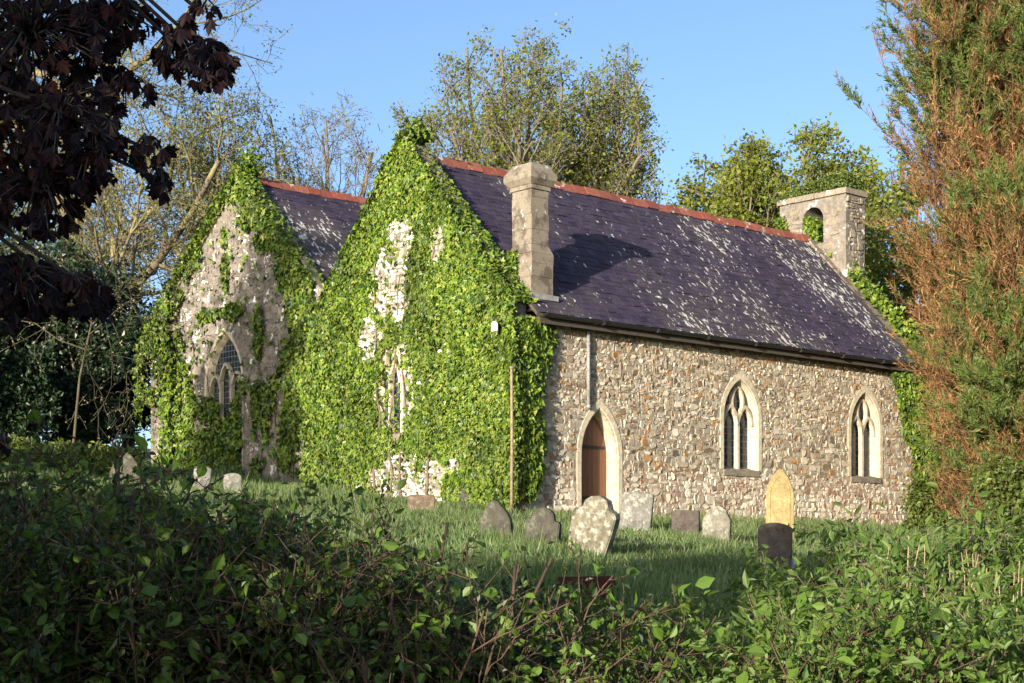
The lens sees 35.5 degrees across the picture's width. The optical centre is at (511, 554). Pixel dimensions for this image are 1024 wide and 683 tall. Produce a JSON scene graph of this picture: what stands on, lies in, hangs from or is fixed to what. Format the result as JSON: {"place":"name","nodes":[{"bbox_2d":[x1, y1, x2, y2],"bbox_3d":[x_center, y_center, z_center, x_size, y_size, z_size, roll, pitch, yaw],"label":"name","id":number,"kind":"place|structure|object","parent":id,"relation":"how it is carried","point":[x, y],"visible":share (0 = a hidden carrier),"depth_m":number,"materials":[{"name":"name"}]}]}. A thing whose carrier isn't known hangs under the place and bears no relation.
{"place":"outdoors","nodes":[
{"label":"outdoors","id":0,"kind":"place"},
{"bbox_2d":[0,0,980,448],"label":"sky","id":1,"kind":"structure","parent":0,"point":[726,67],"materials":[{"name":"blue"}]},
{"bbox_2d":[0,441,990,682],"bbox_3d":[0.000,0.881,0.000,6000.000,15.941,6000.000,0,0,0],"label":"ground","id":2,"kind":"structure","parent":0,"point":[417,535],"depth_m":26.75,"materials":[{"name":"green plant"}]},
{"bbox_2d":[0,241,13,364],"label":"evergreen bush","id":3,"kind":"object","parent":2,"relation":"on","point":[1,250],"visible":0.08,"depth_m":49.73,"materials":[{"name":"green plant"}]},
{"bbox_2d":[0,340,27,434],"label":"laurel bush","id":4,"kind":"object","parent":2,"relation":"on","point":[2,391],"visible":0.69,"depth_m":48.12,"materials":[{"name":"green plant"}]},
{"bbox_2d":[0,341,65,443],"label":"laurel bush","id":5,"kind":"object","parent":2,"relation":"on","point":[32,381],"visible":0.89,"depth_m":48.51,"materials":[{"name":"green plant"}]},
{"bbox_2d":[0,150,84,263],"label":"background tree","id":6,"kind":"object","parent":2,"relation":"on","point":[19,210],"depth_m":72.74,"materials":[{"name":"green plant"}]},
{"bbox_2d":[0,226,86,426],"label":"evergreen bush","id":7,"kind":"object","parent":2,"relation":"on","point":[24,333],"visible":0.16,"depth_m":51.09,"materials":[{"name":"green plant"}]},
{"bbox_2d":[5,232,124,358],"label":"evergreen bush","id":8,"kind":"object","parent":2,"relation":"on","point":[85,263],"visible":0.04,"depth_m":57.59,"materials":[{"name":"green plant"}]},
{"bbox_2d":[0,448,137,562],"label":"weed clump","id":9,"kind":"object","parent":2,"relation":"on","point":[37,465],"visible":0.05,"depth_m":14.80,"materials":[{"name":"green plant"}]},
{"bbox_2d":[0,432,146,476],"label":"undergrowth","id":10,"kind":"object","parent":2,"relation":"on","point":[62,448],"visible":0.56,"depth_m":39.50,"materials":[{"name":"green plant"}]},
{"bbox_2d":[4,301,150,444],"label":"evergreen bush","id":11,"kind":"object","parent":2,"relation":"on","point":[103,360],"visible":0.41,"depth_m":51.50,"materials":[{"name":"green plant"}]},
{"bbox_2d":[2,231,155,433],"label":"evergreen bush","id":12,"kind":"object","parent":2,"relation":"on","point":[107,278],"visible":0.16,"depth_m":54.73,"materials":[{"name":"green plant"}]},
{"bbox_2d":[41,359,134,449],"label":"laurel bush","id":13,"kind":"object","parent":2,"relation":"on","point":[67,402],"visible":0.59,"depth_m":51.45,"materials":[{"name":"green plant"}]},
{"bbox_2d":[0,227,201,452],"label":"larch sapling","id":14,"kind":"object","parent":2,"relation":"on","point":[79,383],"visible":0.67,"depth_m":47.03,"materials":[{"name":"brown plant"}]},
{"bbox_2d":[70,359,150,450],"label":"laurel bush","id":15,"kind":"object","parent":2,"relation":"on","point":[144,423],"visible":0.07,"depth_m":54.91,"materials":[{"name":"green plant"}]},
{"bbox_2d":[0,0,241,456],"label":"copper maple","id":16,"kind":"object","parent":2,"relation":"on","point":[48,111],"visible":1,"depth_m":7.33,"materials":[{"name":"red plant"}]},
{"bbox_2d":[110,452,139,483],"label":"headstone","id":17,"kind":"object","parent":2,"relation":"on","point":[129,461],"visible":0.34,"depth_m":34.69,"materials":[{"name":"grey stone"}]},
{"bbox_2d":[57,111,196,450],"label":"bare tree","id":18,"kind":"object","parent":2,"relation":"on","point":[113,245],"visible":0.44,"depth_m":57.10,"materials":[{"name":"brown plant"}]},
{"bbox_2d":[0,463,259,584],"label":"weed clump","id":19,"kind":"object","parent":2,"relation":"on","point":[65,496],"visible":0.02,"depth_m":12.99,"materials":[{"name":"green plant"}]},
{"bbox_2d":[0,395,284,682],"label":"hedge shrub","id":20,"kind":"object","parent":2,"relation":"on","point":[28,522],"visible":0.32,"depth_m":6.35,"materials":[{"name":"green plant"}]},
{"bbox_2d":[0,0,292,353],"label":"oak tree","id":21,"kind":"object","parent":2,"relation":"on","point":[184,223],"visible":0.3,"depth_m":61.64,"materials":[{"name":"green plant"}]},
{"bbox_2d":[0,463,327,682],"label":"hedge shrub","id":22,"kind":"object","parent":2,"relation":"on","point":[123,617],"visible":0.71,"depth_m":6.07,"materials":[{"name":"green plant"}]},
{"bbox_2d":[6,471,321,605],"bbox_3d":[-1.902,0.208,8.571,1.793,1.346,1.012,0,0,-12],"label":"laurel sapling","id":23,"kind":"object","parent":2,"relation":"on","point":[188,498],"visible":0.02,"depth_m":8.71,"materials":[{"name":"green plant"}]},
{"bbox_2d":[193,466,211,488],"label":"headstone","id":24,"kind":"object","parent":2,"relation":"on","point":[203,480],"visible":0.4,"depth_m":35.94,"materials":[{"name":"grey stone"}]},
{"bbox_2d":[0,487,427,682],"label":"hedge shrub","id":25,"kind":"object","parent":2,"relation":"on","point":[259,620],"visible":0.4,"depth_m":6.12,"materials":[{"name":"green plant"}]},
{"bbox_2d":[51,455,379,594],"bbox_3d":[-2.200,-0.067,12.021,2.366,1.418,1.883,0,0,0],"label":"weed clump","id":26,"kind":"object","parent":2,"relation":"on","point":[317,538],"visible":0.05,"depth_m":11.75,"materials":[{"name":"green plant"}]},
{"bbox_2d":[133,75,324,283],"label":"hawthorn tree","id":27,"kind":"object","parent":2,"relation":"on","point":[201,177],"visible":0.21,"depth_m":64.94,"materials":[{"name":"brown plant"}]},
{"bbox_2d":[223,473,241,492],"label":"headstone","id":28,"kind":"object","parent":2,"relation":"on","point":[234,480],"visible":0.62,"depth_m":34.18,"materials":[{"name":"grey stone"}]},
{"bbox_2d":[0,541,567,682],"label":"undergrowth","id":29,"kind":"object","parent":2,"relation":"on","point":[483,602],"visible":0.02,"depth_m":9.66,"materials":[{"name":"green plant"}]},
{"bbox_2d":[251,495,360,600],"bbox_3d":[-1.199,0.326,8.064,0.925,1.255,0.818,0,0,0],"label":"laurel sapling","id":30,"kind":"object","parent":2,"relation":"on","point":[307,525],"visible":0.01,"depth_m":7.88,"materials":[{"name":"green plant"}]},
{"bbox_2d":[272,90,383,197],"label":"bare tree","id":31,"kind":"object","parent":2,"relation":"on","point":[328,184],"visible":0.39,"depth_m":67.27,"materials":[{"name":"brown plant"}]},
{"bbox_2d":[131,456,541,682],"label":"hedge shrub","id":32,"kind":"object","parent":2,"relation":"on","point":[328,608],"visible":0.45,"depth_m":6.32,"materials":[{"name":"green plant"}]},
{"bbox_2d":[169,494,540,682],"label":"hedge shrub","id":33,"kind":"object","parent":2,"relation":"on","point":[251,525],"visible":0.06,"depth_m":6.81,"materials":[{"name":"green plant"}]},
{"bbox_2d":[407,495,434,510],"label":"headstone","id":34,"kind":"object","parent":2,"relation":"on","point":[416,501],"visible":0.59,"depth_m":33.13,"materials":[{"name":"brown stone"}]},
{"bbox_2d":[176,497,695,682],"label":"hedge shrub","id":35,"kind":"object","parent":2,"relation":"on","point":[405,667],"visible":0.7,"depth_m":6.10,"materials":[{"name":"green plant"}]},
{"bbox_2d":[457,488,468,510],"bbox_3d":[-1.060,-1.083,34.623,0.260,0.720,0.060,0,0,0],"label":"grave cross","id":36,"kind":"object","parent":2,"relation":"on","point":[462,495],"visible":0.88,"depth_m":34.59,"materials":[{"name":"grey stone"}]},
{"bbox_2d":[479,500,512,538],"bbox_3d":[-0.265,-0.476,26.824,0.583,0.884,0.140,-3,1,26],"label":"headstone","id":37,"kind":"object","parent":2,"relation":"on","point":[496,509],"visible":0.64,"depth_m":26.75,"materials":[{"name":"grey stone"}]},
{"bbox_2d":[509,366,513,510],"bbox_3d":[-0.011,-2.420,34.967,0.092,3.394,0.092,0,0,32],"label":"pole","id":38,"kind":"object","parent":2,"relation":"on","point":[511,436],"visible":0.87,"depth_m":34.94,"materials":[{"name":"brown wood"}]},
{"bbox_2d":[302,541,737,682],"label":"hedge shrub","id":39,"kind":"object","parent":2,"relation":"on","point":[547,651],"visible":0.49,"depth_m":6.35,"materials":[{"name":"green plant"}]},
{"bbox_2d":[389,13,677,203],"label":"ash tree","id":40,"kind":"object","parent":2,"relation":"on","point":[594,153],"visible":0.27,"depth_m":55.94,"materials":[{"name":"green plant"}]},
{"bbox_2d":[151,143,919,526],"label":"church","id":41,"kind":"structure","parent":2,"relation":"on","point":[705,361],"depth_m":41.58,"materials":[{"name":"stone"}]},
{"bbox_2d":[204,328,243,471],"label":"window","id":42,"kind":"structure","parent":41,"relation":"in","point":[223,391],"depth_m":47.19,"materials":[{"name":"stone"}]},
{"bbox_2d":[130,138,323,482],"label":"ivy","id":43,"kind":"object","parent":41,"relation":"attached to","point":[259,218],"visible":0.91,"depth_m":46.19,"materials":[{"name":"green plant"}]},
{"bbox_2d":[372,340,403,440],"bbox_3d":[-2.958,-4.071,39.040,0.270,2.562,1.250,0,0,-42],"label":"window","id":44,"kind":"structure","parent":41,"relation":"in","point":[382,388],"depth_m":39.03,"materials":[{"name":"stone"}]},
{"bbox_2d":[297,113,558,511],"bbox_3d":[-2.181,-5.743,38.738,1.879,9.759,8.359,0,0,-42],"label":"ivy","id":45,"kind":"object","parent":41,"relation":"attached to","point":[406,185],"visible":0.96,"depth_m":37.66,"materials":[{"name":"green plant"}]},
{"bbox_2d":[491,315,499,331],"bbox_3d":[-0.269,-5.161,35.531,0.392,0.412,0.120,0,0,-42],"label":"alarm box","id":46,"kind":"object","parent":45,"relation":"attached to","point":[494,325],"visible":1,"depth_m":35.40,"materials":[{"name":"white plastic"}]},
{"bbox_2d":[500,248,519,277],"bbox_3d":[-0.028,-6.546,36.523,0.370,0.929,0.585,0,0,-42],"label":"ivy","id":47,"kind":"object","parent":41,"relation":"attached to","point":[510,256],"visible":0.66,"depth_m":36.41,"materials":[{"name":"green plant"}]},
{"bbox_2d":[582,416,606,505],"bbox_3d":[1.830,-2.080,37.794,1.152,2.660,0.091,0,0,-42],"label":"door","id":48,"kind":"structure","parent":41,"relation":"in","point":[594,458],"depth_m":37.87,"materials":[{"name":"brown wood"}]},
{"bbox_2d":[720,371,761,476],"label":"window","id":49,"kind":"structure","parent":41,"relation":"in","point":[740,428],"depth_m":41.15,"materials":[{"name":"stone"}]},
{"bbox_2d":[774,215,822,242],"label":"ivy","id":50,"kind":"object","parent":41,"relation":"attached to","point":[813,227],"visible":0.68,"depth_m":49.09,"materials":[{"name":"green plant"}]},
{"bbox_2d":[772,168,868,202],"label":"ivy","id":51,"kind":"object","parent":41,"relation":"on","point":[849,178],"visible":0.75,"depth_m":48.57,"materials":[{"name":"green plant"}]},
{"bbox_2d":[848,385,882,483],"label":"window","id":52,"kind":"structure","parent":41,"relation":"in","point":[863,430],"depth_m":44.73,"materials":[{"name":"stone"}]},
{"bbox_2d":[819,247,942,481],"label":"ivy","id":53,"kind":"object","parent":41,"relation":"attached to","point":[909,397],"visible":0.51,"depth_m":45.90,"materials":[{"name":"green plant"}]},
{"bbox_2d":[524,508,561,544],"bbox_3d":[0.479,-0.311,25.279,0.591,0.885,0.131,9,7,23],"label":"headstone","id":54,"kind":"object","parent":2,"relation":"on","point":[540,519],"visible":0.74,"depth_m":25.20,"materials":[{"name":"grey stone"}]},
{"bbox_2d":[501,662,640,682],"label":"hedge shrub","id":55,"kind":"object","parent":2,"relation":"on","point":[525,668],"visible":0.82,"depth_m":6.29,"materials":[{"name":"green plant"}]},
{"bbox_2d":[555,576,614,623],"bbox_3d":[0.661,0.460,14.474,0.553,0.546,0.170,0,2,3],"label":"headstone","id":56,"kind":"object","parent":2,"relation":"on","point":[602,580],"visible":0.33,"depth_m":14.39,"materials":[{"name":"red stone"}]},
{"bbox_2d":[568,496,619,555],"bbox_3d":[1.192,-0.312,23.338,0.715,1.132,0.211,10,8,26],"label":"headstone","id":57,"kind":"object","parent":2,"relation":"on","point":[595,521],"visible":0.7,"depth_m":23.22,"materials":[{"name":"grey stone"}]},
{"bbox_2d":[619,492,653,531],"bbox_3d":[2.503,-0.746,32.248,0.659,1.043,0.128,7,6,23],"label":"headstone","id":58,"kind":"object","parent":2,"relation":"on","point":[636,510],"visible":0.69,"depth_m":32.17,"materials":[{"name":"grey stone"}]},
{"bbox_2d":[591,164,764,210],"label":"tree","id":59,"kind":"object","parent":2,"relation":"on","point":[683,189],"visible":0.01,"depth_m":58.72,"materials":[{"name":"green plant"}]},
{"bbox_2d":[671,510,699,533],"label":"headstone","id":60,"kind":"object","parent":2,"relation":"on","point":[685,520],"visible":0.6,"depth_m":32.07,"materials":[{"name":"grey stone"}]},
{"bbox_2d":[702,505,731,541],"bbox_3d":[3.788,-0.454,29.620,0.538,0.933,0.130,5,5,24],"label":"headstone","id":61,"kind":"object","parent":2,"relation":"on","point":[717,520],"visible":0.62,"depth_m":29.54,"materials":[{"name":"grey stone"}]},
{"bbox_2d":[492,610,965,682],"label":"hedge shrub","id":62,"kind":"object","parent":2,"relation":"on","point":[756,673],"visible":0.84,"depth_m":6.42,"materials":[{"name":"green plant"}]},
{"bbox_2d":[757,523,792,567],"bbox_3d":[3.922,-0.008,23.896,0.512,0.955,0.149,2,2,11],"label":"headstone","id":63,"kind":"object","parent":2,"relation":"on","point":[776,538],"visible":0.62,"depth_m":23.81,"materials":[{"name":"grey stone"}]},
{"bbox_2d":[536,575,1023,682],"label":"undergrowth","id":64,"kind":"object","parent":2,"relation":"on","point":[575,609],"visible":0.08,"depth_m":11.92,"materials":[{"name":"green plant"}]},
{"bbox_2d":[766,469,793,539],"bbox_3d":[5.313,-0.867,31.718,0.556,1.694,0.153,0,0,14],"label":"headstone","id":65,"kind":"object","parent":2,"relation":"on","point":[780,499],"visible":0.74,"depth_m":31.66,"materials":[{"name":"yellow stone"}]},
{"bbox_2d":[588,553,1004,682],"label":"hedge shrub","id":66,"kind":"object","parent":2,"relation":"on","point":[872,655],"visible":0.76,"depth_m":7.03,"materials":[{"name":"green plant"}]},
{"bbox_2d":[666,112,940,346],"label":"oak tree","id":67,"kind":"object","parent":2,"relation":"on","point":[745,193],"visible":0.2,"depth_m":55.62,"materials":[{"name":"green plant"}]},
{"bbox_2d":[686,530,1023,682],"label":"weed clump","id":68,"kind":"object","parent":2,"relation":"on","point":[783,594],"visible":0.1,"depth_m":8.84,"materials":[{"name":"green plant"}]},
{"bbox_2d":[714,533,1004,629],"bbox_3d":[3.068,0.400,13.046,2.551,1.154,2.058,0,0,36],"label":"weed clump","id":69,"kind":"object","parent":2,"relation":"on","point":[734,583],"visible":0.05,"depth_m":12.99,"materials":[{"name":"green plant"}]},
{"bbox_2d":[715,552,1023,682],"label":"weed clump","id":70,"kind":"object","parent":2,"relation":"on","point":[1008,666],"visible":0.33,"depth_m":7.81,"materials":[{"name":"green plant"}]},
{"bbox_2d":[762,536,1022,628],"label":"dry stalks","id":71,"kind":"object","parent":2,"relation":"on","point":[950,578],"visible":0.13,"depth_m":9.57,"materials":[{"name":"brown plant"}]},
{"bbox_2d":[769,476,1023,623],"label":"weed clump","id":72,"kind":"object","parent":2,"relation":"on","point":[838,533],"visible":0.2,"depth_m":12.04,"materials":[{"name":"green plant"}]},
{"bbox_2d":[871,232,942,334],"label":"background tree","id":73,"kind":"object","parent":2,"relation":"on","point":[887,248],"visible":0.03,"depth_m":66.69,"materials":[{"name":"green plant"}]},
{"bbox_2d":[815,491,1023,656],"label":"weed clump","id":74,"kind":"object","parent":2,"relation":"on","point":[1010,569],"visible":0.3,"depth_m":10.87,"materials":[{"name":"green plant"}]},
{"bbox_2d":[833,0,1023,536],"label":"conifer","id":75,"kind":"object","parent":2,"relation":"on","point":[944,81],"visible":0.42,"depth_m":39.62,"materials":[{"name":"brown plant"}]},
{"bbox_2d":[898,471,958,531],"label":"elder bush","id":76,"kind":"object","parent":2,"relation":"on","point":[918,505],"visible":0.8,"depth_m":41.68,"materials":[{"name":"green plant"}]},
{"bbox_2d":[904,236,979,527],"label":"conifer","id":77,"kind":"object","parent":2,"relation":"on","point":[942,354],"depth_m":43.32,"materials":[{"name":"brown plant"}]},
{"bbox_2d":[937,389,961,522],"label":"laurel bush","id":78,"kind":"object","parent":2,"relation":"on","point":[943,470],"depth_m":47.89,"materials":[{"name":"green plant"}]},
{"bbox_2d":[910,113,1023,530],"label":"conifer","id":79,"kind":"object","parent":2,"relation":"on","point":[993,228],"visible":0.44,"depth_m":36.85,"materials":[{"name":"brown plant"}]},
{"bbox_2d":[910,0,1023,178],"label":"conifer","id":80,"kind":"object","parent":2,"relation":"on","point":[1019,114],"visible":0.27,"depth_m":38.60,"materials":[{"name":"green plant"}]},
{"bbox_2d":[912,249,1023,538],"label":"conifer","id":81,"kind":"object","parent":2,"relation":"on","point":[991,372],"visible":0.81,"depth_m":35.19,"materials":[{"name":"green plant"}]},
{"bbox_2d":[964,445,1023,541],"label":"elder bush","id":82,"kind":"object","parent":2,"relation":"on","point":[1006,472],"visible":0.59,"depth_m":32.95,"materials":[{"name":"green plant"}]},
{"bbox_2d":[1000,456,1023,533],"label":"elder bush","id":83,"kind":"object","parent":2,"relation":"on","point":[1017,494],"visible":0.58,"depth_m":32.35,"materials":[{"name":"green plant"}]}
]}

